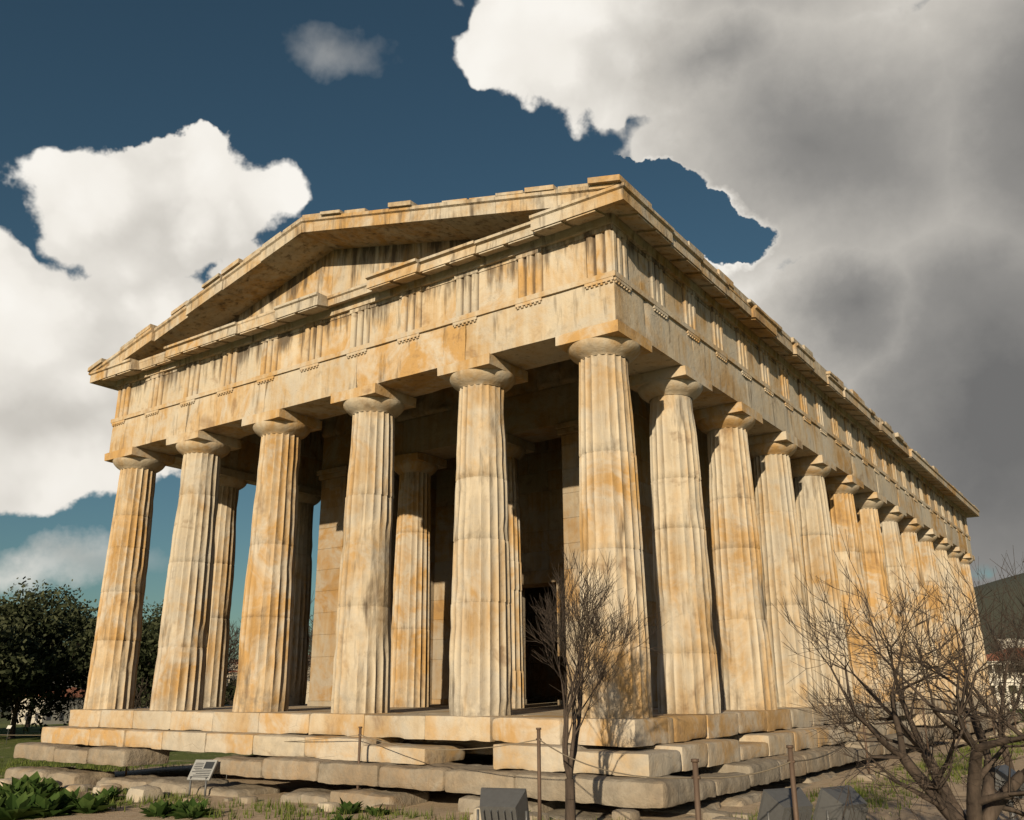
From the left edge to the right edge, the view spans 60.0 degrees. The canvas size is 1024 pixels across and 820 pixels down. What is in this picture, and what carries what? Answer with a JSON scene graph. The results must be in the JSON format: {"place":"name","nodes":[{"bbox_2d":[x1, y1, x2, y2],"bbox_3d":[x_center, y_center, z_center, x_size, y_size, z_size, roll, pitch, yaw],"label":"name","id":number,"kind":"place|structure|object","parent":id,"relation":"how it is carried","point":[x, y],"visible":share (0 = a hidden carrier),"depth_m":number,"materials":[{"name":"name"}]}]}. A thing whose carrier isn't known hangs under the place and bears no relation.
{"place":"outdoors","nodes":[
{"label":"outdoors","id":0,"kind":"place"},
{"bbox_2d":[0,573,1023,819],"bbox_3d":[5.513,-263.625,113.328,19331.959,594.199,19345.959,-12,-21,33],"label":"ground","id":1,"kind":"structure","parent":0,"point":[442,803],"depth_m":14.78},
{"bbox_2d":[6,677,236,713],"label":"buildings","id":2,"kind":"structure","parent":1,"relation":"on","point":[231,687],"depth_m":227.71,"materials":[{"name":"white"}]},
{"bbox_2d":[187,760,217,795],"bbox_3d":[-5.183,6.197,14.830,0.420,0.645,0.236,-5,-18,14],"label":"information sign","id":3,"kind":"object","parent":1,"relation":"on","point":[202,770],"visible":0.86,"depth_m":14.84,"materials":[{"name":"white plastic"}]},
{"bbox_2d":[0,771,530,819],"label":"plants","id":4,"kind":"object","parent":1,"relation":"on","point":[24,797],"visible":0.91,"depth_m":12.64,"materials":[{"name":"green plant"}]},
{"bbox_2d":[477,787,529,819],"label":"floodlight housing","id":5,"kind":"object","parent":1,"relation":"on","point":[503,803],"visible":1,"depth_m":7.87,"materials":[{"name":"grey paint"}]},
{"bbox_2d":[0,729,1022,819],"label":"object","id":6,"kind":"object","parent":1,"relation":"on","point":[138,792],"visible":0.33,"depth_m":14.38,"materials":[{"name":"beige stone"}]},
{"bbox_2d":[0,576,1023,737],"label":"tree","id":7,"kind":"object","parent":1,"relation":"on","point":[25,632],"depth_m":38.50,"materials":[{"name":"green plant"}]},
{"bbox_2d":[0,728,1023,819],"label":"grass tufts","id":8,"kind":"object","parent":1,"relation":"on","point":[860,791],"visible":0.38,"depth_m":13.44,"materials":[{"name":"green plant"}]},
{"bbox_2d":[4,713,1023,819],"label":"stone foundation","id":9,"kind":"object","parent":1,"relation":"on","point":[399,785],"visible":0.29,"depth_m":13.29,"materials":[{"name":"beige stone"}]},
{"bbox_2d":[41,696,1009,777],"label":"temple steps","id":10,"kind":"structure","parent":9,"relation":"on","point":[658,744],"depth_m":14.28,"materials":[{"name":"beige stone"}]},
{"bbox_2d":[83,319,991,718],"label":"columns","id":11,"kind":"structure","parent":10,"relation":"on","point":[777,539],"depth_m":17.07,"materials":[{"name":"beige stone"}]},
{"bbox_2d":[88,182,979,553],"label":"entablature","id":12,"kind":"structure","parent":11,"relation":"on","point":[522,296],"depth_m":16.93,"materials":[{"name":"beige stone"}]},
{"bbox_2d":[87,174,978,509],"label":"roof","id":13,"kind":"structure","parent":12,"relation":"on","point":[331,252],"depth_m":18.08,"materials":[{"name":"beige stone"}]},
{"bbox_2d":[11,638,1023,724],"bbox_3d":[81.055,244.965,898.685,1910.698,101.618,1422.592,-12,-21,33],"label":"distant city buildings","id":14,"kind":"structure","parent":1,"relation":"on","point":[50,720],"depth_m":199.95,"materials":[{"name":"white"}]},
{"bbox_2d":[17,724,1023,819],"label":"poros rubble","id":15,"kind":"object","parent":1,"relation":"on","point":[632,814],"visible":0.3,"depth_m":10.88,"materials":[{"name":"beige stone"}]},
{"bbox_2d":[307,359,755,709],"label":"temple cella walls","id":16,"kind":"structure","parent":1,"relation":"on","point":[541,409],"depth_m":21.93,"materials":[{"name":"beige stone"}]},
{"bbox_2d":[125,698,1016,819],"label":"fence posts","id":17,"kind":"object","parent":1,"relation":"on","point":[695,777],"visible":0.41,"depth_m":7.04,"materials":[{"name":"metal"}]},
{"bbox_2d":[284,705,993,778],"bbox_3d":[4.373,11.520,34.209,29.384,0.589,51.671,-12,-21,33],"label":"rope fence","id":18,"kind":"object","parent":17,"relation":"attached to","point":[618,772],"visible":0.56,"depth_m":8.41,"materials":[{"name":"brown fabric"}]},
{"bbox_2d":[520,529,1023,819],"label":"bare trees","id":19,"kind":"object","parent":1,"relation":"on","point":[987,801],"visible":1,"depth_m":7.44,"materials":[{"name":"brown plant"}]},
{"bbox_2d":[757,787,812,819],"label":"stone block","id":20,"kind":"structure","parent":1,"relation":"on","point":[776,804],"depth_m":7.97,"materials":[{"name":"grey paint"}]},
{"bbox_2d":[812,785,867,819],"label":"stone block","id":21,"kind":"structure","parent":1,"relation":"on","point":[828,806],"depth_m":7.98,"materials":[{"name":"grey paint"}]},
{"bbox_2d":[986,648,1023,708],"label":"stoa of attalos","id":22,"kind":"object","parent":1,"relation":"on","point":[1008,685],"visible":0.18,"depth_m":240.20,"materials":[{"name":"beige stone"}]},
{"bbox_2d":[995,765,1023,819],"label":"stone block","id":23,"kind":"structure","parent":1,"relation":"on","point":[1003,770],"depth_m":9.63,"materials":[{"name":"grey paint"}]},
{"bbox_2d":[0,0,1023,665],"label":"sky","id":24,"kind":"structure","parent":0,"point":[854,169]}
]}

